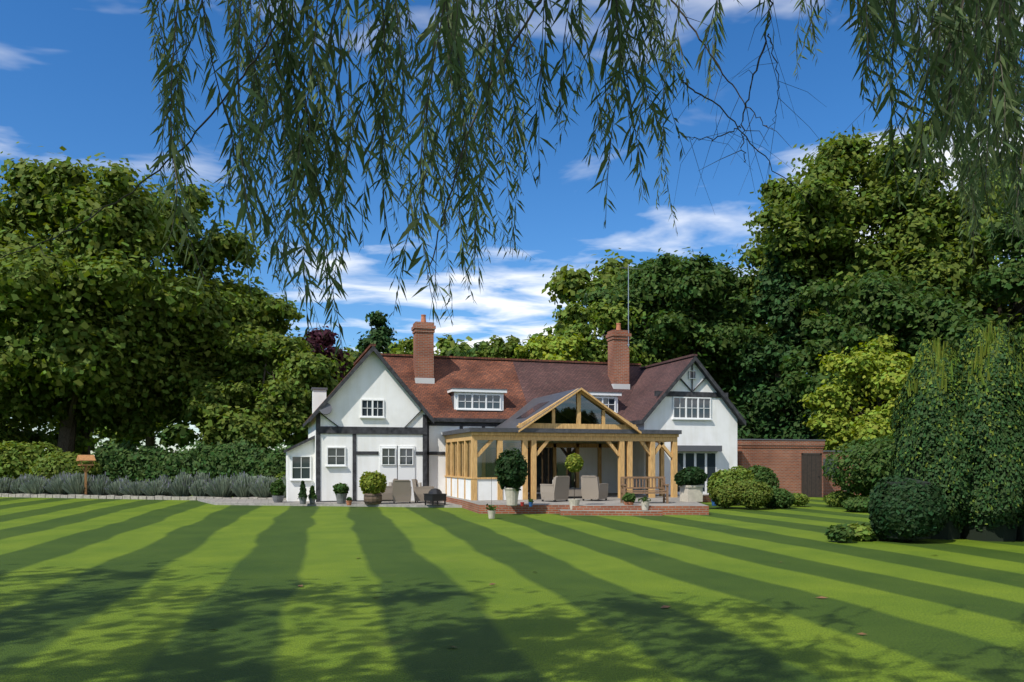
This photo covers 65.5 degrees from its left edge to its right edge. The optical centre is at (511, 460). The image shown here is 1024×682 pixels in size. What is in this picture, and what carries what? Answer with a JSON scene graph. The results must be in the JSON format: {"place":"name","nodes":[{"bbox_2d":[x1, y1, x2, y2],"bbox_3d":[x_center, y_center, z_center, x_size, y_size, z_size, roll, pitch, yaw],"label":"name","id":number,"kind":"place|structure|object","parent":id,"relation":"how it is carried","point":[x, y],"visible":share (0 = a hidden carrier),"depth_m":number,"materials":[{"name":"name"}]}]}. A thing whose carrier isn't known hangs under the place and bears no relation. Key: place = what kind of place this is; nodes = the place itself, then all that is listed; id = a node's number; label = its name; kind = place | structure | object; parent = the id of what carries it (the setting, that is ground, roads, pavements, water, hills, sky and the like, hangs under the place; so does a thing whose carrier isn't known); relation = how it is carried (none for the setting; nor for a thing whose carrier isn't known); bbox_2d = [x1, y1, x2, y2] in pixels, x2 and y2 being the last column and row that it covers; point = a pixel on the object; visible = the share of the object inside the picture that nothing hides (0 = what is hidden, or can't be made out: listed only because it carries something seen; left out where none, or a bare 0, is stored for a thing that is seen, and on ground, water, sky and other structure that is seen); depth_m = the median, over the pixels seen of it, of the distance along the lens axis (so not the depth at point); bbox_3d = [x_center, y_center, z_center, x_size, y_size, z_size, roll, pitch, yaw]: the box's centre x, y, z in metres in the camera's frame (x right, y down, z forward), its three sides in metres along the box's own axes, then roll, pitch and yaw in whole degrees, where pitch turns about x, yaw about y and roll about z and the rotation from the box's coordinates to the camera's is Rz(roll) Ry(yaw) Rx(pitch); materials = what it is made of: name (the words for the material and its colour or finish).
{"place":"outdoors","nodes":[
{"label":"outdoors","id":0,"kind":"place"},
{"bbox_2d":[198,493,710,515],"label":"patio terrace","id":1,"kind":"structure","parent":0,"point":[612,505],"depth_m":27.76,"materials":[{"name":"grey stone"}]},
{"bbox_2d":[272,495,284,502],"bbox_3d":[-9.485,1.610,32.308,0.500,0.380,0.488,0,0,-17],"label":"dark pot","id":2,"kind":"object","parent":1,"relation":"on","point":[277,499],"visible":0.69,"depth_m":32.14,"materials":[{"name":"metal"}]},
{"bbox_2d":[269,479,285,495],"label":"potted shrub","id":3,"kind":"object","parent":2,"relation":"on","point":[277,487],"visible":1,"depth_m":32.18,"materials":[{"name":"green plant"}]},
{"bbox_2d":[299,497,306,503],"bbox_3d":[-8.167,1.570,31.111,0.320,0.260,0.312,0,0,-17],"label":"plant pot","id":4,"kind":"object","parent":1,"relation":"on","point":[303,500],"visible":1,"depth_m":31.00,"materials":[{"name":"metal"}]},
{"bbox_2d":[298,480,307,498],"bbox_3d":[-8.182,1.149,31.118,0.410,0.766,0.377,0,0,-17],"label":"potted conifer","id":5,"kind":"object","parent":4,"relation":"in","point":[302,493],"visible":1,"depth_m":31.03,"materials":[{"name":"green plant"}]},
{"bbox_2d":[309,498,315,503],"bbox_3d":[-7.877,1.590,31.419,0.280,0.220,0.273,0,0,-17],"label":"plant pot","id":6,"kind":"object","parent":1,"relation":"on","point":[311,501],"visible":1,"depth_m":31.33,"materials":[{"name":"metal"}]},
{"bbox_2d":[308,485,316,498],"bbox_3d":[-7.870,1.270,31.429,0.385,0.583,0.338,0,0,-17],"label":"potted conifer","id":7,"kind":"object","parent":6,"relation":"in","point":[312,494],"visible":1,"depth_m":31.36,"materials":[{"name":"green plant"}]},
{"bbox_2d":[335,493,346,503],"bbox_3d":[-6.733,1.500,31.419,0.480,0.400,0.468,0,0,-17],"label":"grey pot","id":8,"kind":"object","parent":1,"relation":"on","point":[340,498],"visible":0.91,"depth_m":31.26,"materials":[{"name":"grey metal"}]},
{"bbox_2d":[333,483,349,493],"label":"potted shrub","id":9,"kind":"object","parent":8,"relation":"in","point":[341,488],"visible":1,"depth_m":31.23,"materials":[{"name":"green plant"}]},
{"bbox_2d":[364,493,381,503],"bbox_3d":[-5.433,1.490,31.111,0.720,0.420,0.702,0,0,-17],"label":"barrel planter","id":10,"kind":"object","parent":1,"relation":"on","point":[375,498],"visible":0.93,"depth_m":30.83,"materials":[{"name":"brown wood"}]},
{"bbox_2d":[359,470,386,494],"bbox_3d":[-5.433,0.873,31.166,1.145,1.023,1.204,0,0,-17],"label":"shrub","id":11,"kind":"object","parent":10,"relation":"in","point":[374,482],"visible":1,"depth_m":30.81,"materials":[{"name":"green plant"}]},
{"bbox_2d":[380,479,396,500],"bbox_3d":[-5.252,1.230,33.409,0.850,0.940,0.760,0,0,-7],"label":"wicker chair","id":12,"kind":"object","parent":1,"relation":"on","point":[387,494],"visible":0.37,"depth_m":33.06,"materials":[{"name":"beige wicker"}]},
{"bbox_2d":[392,480,411,503],"bbox_3d":[-4.380,1.230,31.689,0.760,0.940,0.850,0,0,-8],"label":"wicker chair","id":13,"kind":"object","parent":1,"relation":"on","point":[401,490],"visible":1,"depth_m":31.34,"materials":[{"name":"beige wicker"}]},
{"bbox_2d":[412,479,433,502],"bbox_3d":[-3.619,1.230,32.381,0.850,0.940,0.760,0,0,0],"label":"wicker chair","id":14,"kind":"object","parent":1,"relation":"on","point":[419,490],"visible":0.81,"depth_m":32.02,"materials":[{"name":"beige wicker"}]},
{"bbox_2d":[424,488,445,504],"bbox_3d":[-2.942,1.385,30.513,0.660,0.630,0.660,0,0,-37],"label":"fire pit","id":15,"kind":"object","parent":1,"relation":"on","point":[434,494],"visible":1,"depth_m":30.31,"materials":[{"name":"grey metal"}]},
{"bbox_2d":[504,488,519,505],"bbox_3d":[0.000,1.200,26.415,0.540,0.600,0.526,0,0,-17],"label":"planter","id":16,"kind":"object","parent":1,"relation":"on","point":[511,494],"visible":0.88,"depth_m":26.24,"materials":[{"name":"beige stone"}]},
{"bbox_2d":[494,448,528,490],"bbox_3d":[-0.008,0.309,26.431,1.265,1.458,1.260,0,0,-17],"label":"potted tree","id":17,"kind":"object","parent":16,"relation":"in","point":[511,469],"visible":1,"depth_m":26.10,"materials":[{"name":"green plant"}]},
{"bbox_2d":[540,476,569,501],"bbox_3d":[1.591,1.030,29.132,0.760,0.940,0.850,0,0,-40],"label":"wicker chair","id":18,"kind":"object","parent":1,"relation":"on","point":[557,489],"visible":0.98,"depth_m":28.88,"materials":[{"name":"grey wicker"}]},
{"bbox_2d":[442,387,681,499],"bbox_3d":[1.689,-0.665,34.151,8.840,4.330,6.870,0,0,-17],"label":"garden room","id":19,"kind":"object","parent":1,"relation":"on","point":[470,468],"visible":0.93,"depth_m":32.05,"materials":[{"name":"brown wood"}]},
{"bbox_2d":[568,499,579,509],"bbox_3d":[2.077,1.470,26.552,0.400,0.360,0.390,0,0,-17],"label":"plant pot","id":20,"kind":"object","parent":1,"relation":"on","point":[574,502],"visible":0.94,"depth_m":26.41,"materials":[{"name":"beige ceramic"}]},
{"bbox_2d":[565,453,583,498],"bbox_3d":[2.071,0.559,26.547,0.647,1.635,0.655,0,0,19],"label":"potted standard tree","id":21,"kind":"object","parent":1,"relation":"on","point":[574,463],"visible":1,"depth_m":26.38,"materials":[{"name":"green plant"}]},
{"bbox_2d":[568,487,581,497],"bbox_3d":[2.454,1.295,31.818,1.040,0.410,0.640,0,0,-13],"label":"coffee table","id":22,"kind":"object","parent":1,"relation":"on","point":[577,491],"visible":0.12,"depth_m":31.53,"materials":[{"name":"wicker"}]},
{"bbox_2d":[581,475,608,500],"bbox_3d":[3.070,1.030,29.750,0.760,0.940,0.850,0,0,35],"label":"wicker chair","id":23,"kind":"object","parent":1,"relation":"on","point":[592,487],"visible":0.99,"depth_m":29.48,"materials":[{"name":"grey wicker"}]},
{"bbox_2d":[622,492,635,502],"bbox_3d":[3.934,1.271,26.788,0.538,0.413,0.523,0,0,-17],"label":"terracotta plant pot","id":24,"kind":"object","parent":1,"relation":"on","point":[628,497],"visible":1,"depth_m":26.63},
{"bbox_2d":[620,477,668,503],"bbox_3d":[4.651,1.035,27.980,1.610,0.930,0.580,0,0,-3],"label":"garden bench","id":25,"kind":"object","parent":1,"relation":"on","point":[623,491],"visible":0.98,"depth_m":28.19,"materials":[{"name":"brown wood"}]},
{"bbox_2d":[641,501,649,510],"bbox_3d":[4.400,1.500,26.325,0.300,0.300,0.292,0,0,-17],"label":"plant pot","id":26,"kind":"object","parent":1,"relation":"on","point":[645,505],"visible":0.95,"depth_m":26.23,"materials":[{"name":"beige ceramic"}]},
{"bbox_2d":[638,497,650,502],"bbox_3d":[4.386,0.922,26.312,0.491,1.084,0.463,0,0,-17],"label":"potted plant","id":27,"kind":"object","parent":26,"relation":"in","point":[644,499],"visible":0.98,"depth_m":26.30,"materials":[{"name":"green plant"}]},
{"bbox_2d":[679,485,703,501],"bbox_3d":[6.562,1.200,29.167,0.660,0.600,0.660,0,0,-17],"label":"planter","id":28,"kind":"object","parent":1,"relation":"on","point":[691,493],"visible":0.95,"depth_m":28.90,"materials":[{"name":"beige stone"}]},
{"bbox_2d":[674,466,707,485],"bbox_3d":[6.545,0.597,29.092,1.215,0.792,0.959,0,0,3],"label":"potted shrub","id":29,"kind":"object","parent":28,"relation":"on","point":[694,475],"visible":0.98,"depth_m":28.82,"materials":[{"name":"green plant"}]},
{"bbox_2d":[0,495,1023,681],"bbox_3d":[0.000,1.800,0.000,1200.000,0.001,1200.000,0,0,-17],"label":"lawn","id":30,"kind":"structure","parent":0,"point":[118,590],"depth_m":10.46,"materials":[{"name":"green plant"}]},
{"bbox_2d":[0,422,30,445],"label":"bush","id":31,"kind":"object","parent":30,"relation":"on","point":[5,436],"visible":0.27,"depth_m":52.01,"materials":[{"name":"green plant"}]},
{"bbox_2d":[0,413,59,452],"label":"tree","id":32,"kind":"object","parent":30,"relation":"on","point":[37,437],"visible":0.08,"depth_m":58.60,"materials":[{"name":"green plant"}]},
{"bbox_2d":[0,440,63,480],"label":"bush","id":33,"kind":"object","parent":30,"relation":"on","point":[16,460],"visible":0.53,"depth_m":44.40,"materials":[{"name":"green plant"}]},
{"bbox_2d":[28,451,101,479],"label":"bush","id":34,"kind":"object","parent":30,"relation":"on","point":[49,466],"visible":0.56,"depth_m":42.98,"materials":[{"name":"green plant"}]},
{"bbox_2d":[42,415,101,454],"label":"tree","id":35,"kind":"object","parent":30,"relation":"on","point":[83,437],"visible":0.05,"depth_m":89.88,"materials":[{"name":"green plant"}]},
{"bbox_2d":[78,412,202,446],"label":"tree","id":36,"kind":"object","parent":30,"relation":"on","point":[149,440],"visible":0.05,"depth_m":86.54,"materials":[{"name":"green plant"}]},
{"bbox_2d":[0,493,286,499],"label":"bed edging stones","id":37,"kind":"object","parent":30,"relation":"on","point":[100,496],"visible":0.81,"depth_m":37.24,"materials":[{"name":"grey stone"}]},
{"bbox_2d":[0,142,305,453],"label":"oak tree","id":38,"kind":"object","parent":30,"relation":"on","point":[101,316],"visible":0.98,"depth_m":46.76,"materials":[{"name":"green plant"}]},
{"bbox_2d":[90,435,293,483],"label":"hedge","id":39,"kind":"object","parent":30,"relation":"on","point":[142,463],"depth_m":43.89,"materials":[{"name":"green plant"}]},
{"bbox_2d":[154,284,284,448],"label":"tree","id":40,"kind":"object","parent":30,"relation":"on","point":[180,433],"visible":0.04,"depth_m":81.42,"materials":[{"name":"green plant"}]},
{"bbox_2d":[153,279,338,424],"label":"tree","id":41,"kind":"object","parent":30,"relation":"on","point":[220,357],"visible":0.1,"depth_m":53.36,"materials":[{"name":"green plant"}]},
{"bbox_2d":[169,326,344,449],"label":"dark tree","id":42,"kind":"object","parent":30,"relation":"on","point":[280,409],"visible":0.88,"depth_m":47.83,"materials":[{"name":"green plant"}]},
{"bbox_2d":[251,475,270,482],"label":"lavender plant","id":43,"kind":"object","parent":30,"relation":"on","point":[254,477],"visible":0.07,"depth_m":38.76,"materials":[{"name":"green plant"}]},
{"bbox_2d":[258,467,280,478],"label":"bed perennial","id":44,"kind":"object","parent":30,"relation":"on","point":[270,472],"visible":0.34,"depth_m":41.75,"materials":[{"name":"green plant"}]},
{"bbox_2d":[275,471,285,479],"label":"bed perennial","id":45,"kind":"object","parent":30,"relation":"on","point":[279,476],"visible":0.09,"depth_m":39.58,"materials":[{"name":"green plant"}]},
{"bbox_2d":[281,344,361,446],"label":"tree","id":46,"kind":"object","parent":30,"relation":"on","point":[349,367],"visible":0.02,"depth_m":85.92,"materials":[{"name":"green plant"}]},
{"bbox_2d":[295,326,353,438],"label":"copper tree","id":47,"kind":"object","parent":30,"relation":"on","point":[317,340],"visible":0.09,"depth_m":56.08,"materials":[{"name":"purple plant"}]},
{"bbox_2d":[350,310,397,361],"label":"conifer tree","id":48,"kind":"object","parent":30,"relation":"on","point":[380,332],"visible":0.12,"depth_m":63.25,"materials":[{"name":"green plant"}]},
{"bbox_2d":[393,336,438,355],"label":"tree","id":49,"kind":"object","parent":30,"relation":"on","point":[407,344],"depth_m":61.89,"materials":[{"name":"green plant"}]},
{"bbox_2d":[383,333,474,356],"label":"tree","id":50,"kind":"object","parent":30,"relation":"on","point":[443,345],"visible":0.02,"depth_m":85.16,"materials":[{"name":"green plant"}]},
{"bbox_2d":[439,340,489,356],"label":"tree","id":51,"kind":"object","parent":30,"relation":"on","point":[455,353],"depth_m":82.05,"materials":[{"name":"green plant"}]},
{"bbox_2d":[487,510,495,518],"bbox_3d":[-0.632,1.670,24.561,0.260,0.260,0.254,0,0,-17],"label":"plant pot","id":52,"kind":"object","parent":30,"relation":"on","point":[491,514],"visible":1,"depth_m":24.48,"materials":[{"name":"ceramic"}]},
{"bbox_2d":[486,476,498,511],"bbox_3d":[-0.658,1.041,24.578,0.440,1.150,0.376,0,0,40],"label":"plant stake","id":53,"kind":"object","parent":52,"relation":"on","point":[490,508],"visible":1,"depth_m":24.56,"materials":[{"name":"green plant"}]},
{"bbox_2d":[473,335,528,358],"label":"tree","id":54,"kind":"object","parent":30,"relation":"on","point":[499,347],"visible":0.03,"depth_m":60.68,"materials":[{"name":"green plant"}]},
{"bbox_2d":[283,344,745,501],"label":"house","id":55,"kind":"structure","parent":30,"relation":"on","point":[383,413],"depth_m":35.00,"materials":[{"name":"paint"}]},
{"bbox_2d":[411,314,435,383],"bbox_3d":[-4.001,-4.890,36.003,0.960,3.380,0.860,0,0,-17],"label":"chimney","id":56,"kind":"object","parent":55,"relation":"on","point":[423,331],"visible":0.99,"depth_m":35.68,"materials":[{"name":"red brick"}]},
{"bbox_2d":[606,323,630,388],"bbox_3d":[5.189,-4.940,38.813,0.980,3.480,0.860,0,0,-17],"label":"chimney","id":57,"kind":"object","parent":55,"relation":"on","point":[618,359],"visible":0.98,"depth_m":38.49,"materials":[{"name":"red brick"}]},
{"bbox_2d":[620,264,638,346],"bbox_3d":[5.679,-7.500,38.544,1.000,4.000,0.500,0,0,-17],"label":"tv aerial","id":58,"kind":"object","parent":57,"relation":"attached to","point":[628,298],"visible":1,"depth_m":38.51,"materials":[{"name":"silver metal"}]},
{"bbox_2d":[211,557,864,647],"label":"fallen leaves","id":59,"kind":"object","parent":30,"relation":"on","point":[664,606],"visible":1,"depth_m":9.74,"materials":[{"name":"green plant"}]},
{"bbox_2d":[511,333,586,360],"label":"yellow tree","id":60,"kind":"object","parent":30,"relation":"on","point":[540,347],"visible":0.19,"depth_m":59.92,"materials":[{"name":"green plant"}]},
{"bbox_2d":[522,248,639,359],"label":"tree","id":61,"kind":"object","parent":30,"relation":"on","point":[564,284],"visible":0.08,"depth_m":81.62,"materials":[{"name":"green plant"}]},
{"bbox_2d":[552,294,701,366],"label":"tree","id":62,"kind":"object","parent":30,"relation":"on","point":[608,318],"visible":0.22,"depth_m":62.19,"materials":[{"name":"green plant"}]},
{"bbox_2d":[575,247,771,408],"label":"tree","id":63,"kind":"object","parent":30,"relation":"on","point":[695,300],"visible":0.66,"depth_m":62.03,"materials":[{"name":"green plant"}]},
{"bbox_2d":[711,485,737,507],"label":"shrub","id":64,"kind":"object","parent":30,"relation":"on","point":[721,496],"visible":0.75,"depth_m":29.58,"materials":[{"name":"green plant"}]},
{"bbox_2d":[707,465,755,504],"bbox_3d":[8.902,1.008,32.336,1.973,1.623,1.996,0,0,-17],"label":"shrub","id":65,"kind":"object","parent":30,"relation":"on","point":[731,476],"visible":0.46,"depth_m":31.93,"materials":[{"name":"green plant"}]},
{"bbox_2d":[731,479,772,508],"bbox_3d":[8.839,1.248,29.426,1.532,1.143,1.545,0,0,35],"label":"shrub","id":66,"kind":"object","parent":30,"relation":"on","point":[750,493],"visible":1,"depth_m":28.99,"materials":[{"name":"green plant"}]},
{"bbox_2d":[731,274,773,418],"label":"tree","id":67,"kind":"object","parent":30,"relation":"on","point":[766,327],"depth_m":80.77,"materials":[{"name":"green plant"}]},
{"bbox_2d":[745,465,779,488],"bbox_3d":[10.325,1.004,33.531,1.720,1.680,1.656,0,0,-17],"label":"shrub","id":68,"kind":"object","parent":30,"relation":"on","point":[764,474],"visible":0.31,"depth_m":33.14,"materials":[{"name":"green plant"}]},
{"bbox_2d":[718,248,827,449],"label":"conifer tree","id":69,"kind":"object","parent":30,"relation":"on","point":[765,393],"visible":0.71,"depth_m":59.10,"materials":[{"name":"green plant"}]},
{"bbox_2d":[763,488,795,508],"bbox_3d":[9.970,1.431,29.971,1.259,0.818,1.247,0,0,-17],"label":"shrub","id":70,"kind":"object","parent":30,"relation":"on","point":[783,498],"visible":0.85,"depth_m":29.59,"materials":[{"name":"green plant"}]},
{"bbox_2d":[754,326,824,436],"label":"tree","id":71,"kind":"object","parent":30,"relation":"on","point":[782,380],"visible":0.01,"depth_m":84.44,"materials":[{"name":"green plant"}]},
{"bbox_2d":[737,439,860,496],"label":"brick wall","id":72,"kind":"structure","parent":30,"relation":"on","point":[795,465],"depth_m":38.69,"materials":[{"name":"red brick"}]},
{"bbox_2d":[793,493,810,506],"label":"shrub","id":73,"kind":"object","parent":30,"relation":"on","point":[801,499],"visible":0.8,"depth_m":30.84,"materials":[{"name":"green plant"}]},
{"bbox_2d":[823,490,856,506],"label":"shrub","id":74,"kind":"object","parent":30,"relation":"on","point":[836,498],"visible":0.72,"depth_m":30.80,"materials":[{"name":"green plant"}]},
{"bbox_2d":[824,523,856,542],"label":"shrub","id":75,"kind":"object","parent":30,"relation":"on","point":[841,533],"visible":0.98,"depth_m":17.35,"materials":[{"name":"green plant"}]},
{"bbox_2d":[841,496,869,512],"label":"shrub","id":76,"kind":"object","parent":30,"relation":"on","point":[858,504],"visible":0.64,"depth_m":27.53,"materials":[{"name":"green plant"}]},
{"bbox_2d":[797,334,914,450],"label":"tree","id":77,"kind":"object","parent":30,"relation":"on","point":[857,401],"visible":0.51,"depth_m":44.50,"materials":[{"name":"green plant"}]},
{"bbox_2d":[821,434,897,496],"bbox_3d":[14.753,0.399,30.100,5.742,2.842,5.166,0,0,-17],"label":"bush","id":78,"kind":"object","parent":30,"relation":"on","point":[869,471],"visible":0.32,"depth_m":29.51,"materials":[{"name":"green plant"}]},
{"bbox_2d":[847,522,873,540],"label":"shrub","id":79,"kind":"object","parent":30,"relation":"on","point":[865,533],"visible":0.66,"depth_m":17.64,"materials":[{"name":"green plant"}]},
{"bbox_2d":[726,111,1010,370],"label":"tree","id":80,"kind":"object","parent":30,"relation":"on","point":[812,240],"visible":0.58,"depth_m":57.08,"materials":[{"name":"green plant"}]},
{"bbox_2d":[861,523,880,539],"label":"shrub","id":81,"kind":"object","parent":30,"relation":"on","point":[874,536],"visible":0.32,"depth_m":17.84,"materials":[{"name":"green plant"}]},
{"bbox_2d":[779,268,976,438],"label":"tree","id":82,"kind":"object","parent":30,"relation":"on","point":[882,305],"visible":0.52,"depth_m":50.08,"materials":[{"name":"green plant"}]},
{"bbox_2d":[890,368,911,459],"bbox_3d":[10.408,-0.492,19.640,2.066,4.585,2.110,0,0,-17],"label":"tree","id":83,"kind":"object","parent":30,"relation":"on","point":[896,437],"visible":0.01,"depth_m":20.07,"materials":[{"name":"green plant"}]},
{"bbox_2d":[866,475,947,541],"bbox_3d":[8.730,1.056,17.717,1.631,1.525,1.751,0,0,-17],"label":"clipped ball shrub","id":84,"kind":"object","parent":30,"relation":"on","point":[922,506],"depth_m":17.16,"materials":[{"name":"green plant"}]},
{"bbox_2d":[888,337,979,539],"bbox_3d":[9.837,-0.532,18.574,2.142,4.664,2.166,0,0,-17],"label":"conifer tree","id":85,"kind":"object","parent":30,"relation":"on","point":[935,363],"depth_m":18.06,"materials":[{"name":"green plant"}]},
{"bbox_2d":[887,149,1023,351],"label":"tree","id":86,"kind":"object","parent":30,"relation":"on","point":[1006,309],"visible":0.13,"depth_m":54.89,"materials":[{"name":"green plant"}]},
{"bbox_2d":[906,215,1023,352],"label":"tree","id":87,"kind":"object","parent":30,"relation":"on","point":[1004,281],"visible":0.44,"depth_m":46.51,"materials":[{"name":"green plant"}]},
{"bbox_2d":[945,321,1023,541],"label":"conifer tree","id":88,"kind":"object","parent":30,"relation":"on","point":[989,346],"depth_m":17.59,"materials":[{"name":"green plant"}]},
{"bbox_2d":[980,255,1001,300],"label":"tree","id":89,"kind":"object","parent":30,"relation":"on","point":[991,265],"depth_m":86.74,"materials":[{"name":"green plant"}]},
{"bbox_2d":[1004,334,1023,540],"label":"yew hedge","id":90,"kind":"object","parent":30,"relation":"on","point":[1021,341],"depth_m":17.64,"materials":[{"name":"green plant"}]},
{"label":"bed soil","id":91,"kind":"structure","parent":30,"relation":"on","visible":0},
{"bbox_2d":[76,455,95,494],"bbox_3d":[-20.600,0.777,38.500,0.720,2.095,0.708,0,0,-42],"label":"bird table","id":92,"kind":"object","parent":91,"relation":"on","point":[81,458],"visible":0.79,"depth_m":38.45,"materials":[{"name":"brown wood"}]},
{"bbox_2d":[0,470,285,497],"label":"lavender plants","id":93,"kind":"object","parent":91,"relation":"on","point":[242,484],"visible":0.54,"depth_m":37.68,"materials":[{"name":"plant"}]},
{"bbox_2d":[0,0,1023,455],"label":"sky","id":94,"kind":"structure","parent":0,"point":[77,76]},
{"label":"willow","id":95,"kind":"object","parent":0,"visible":0},
{"bbox_2d":[0,0,1023,357],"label":"willow hanging branches","id":96,"kind":"object","parent":95,"relation":"attached to","point":[990,88],"visible":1,"depth_m":3.08,"materials":[{"name":"green plant"}]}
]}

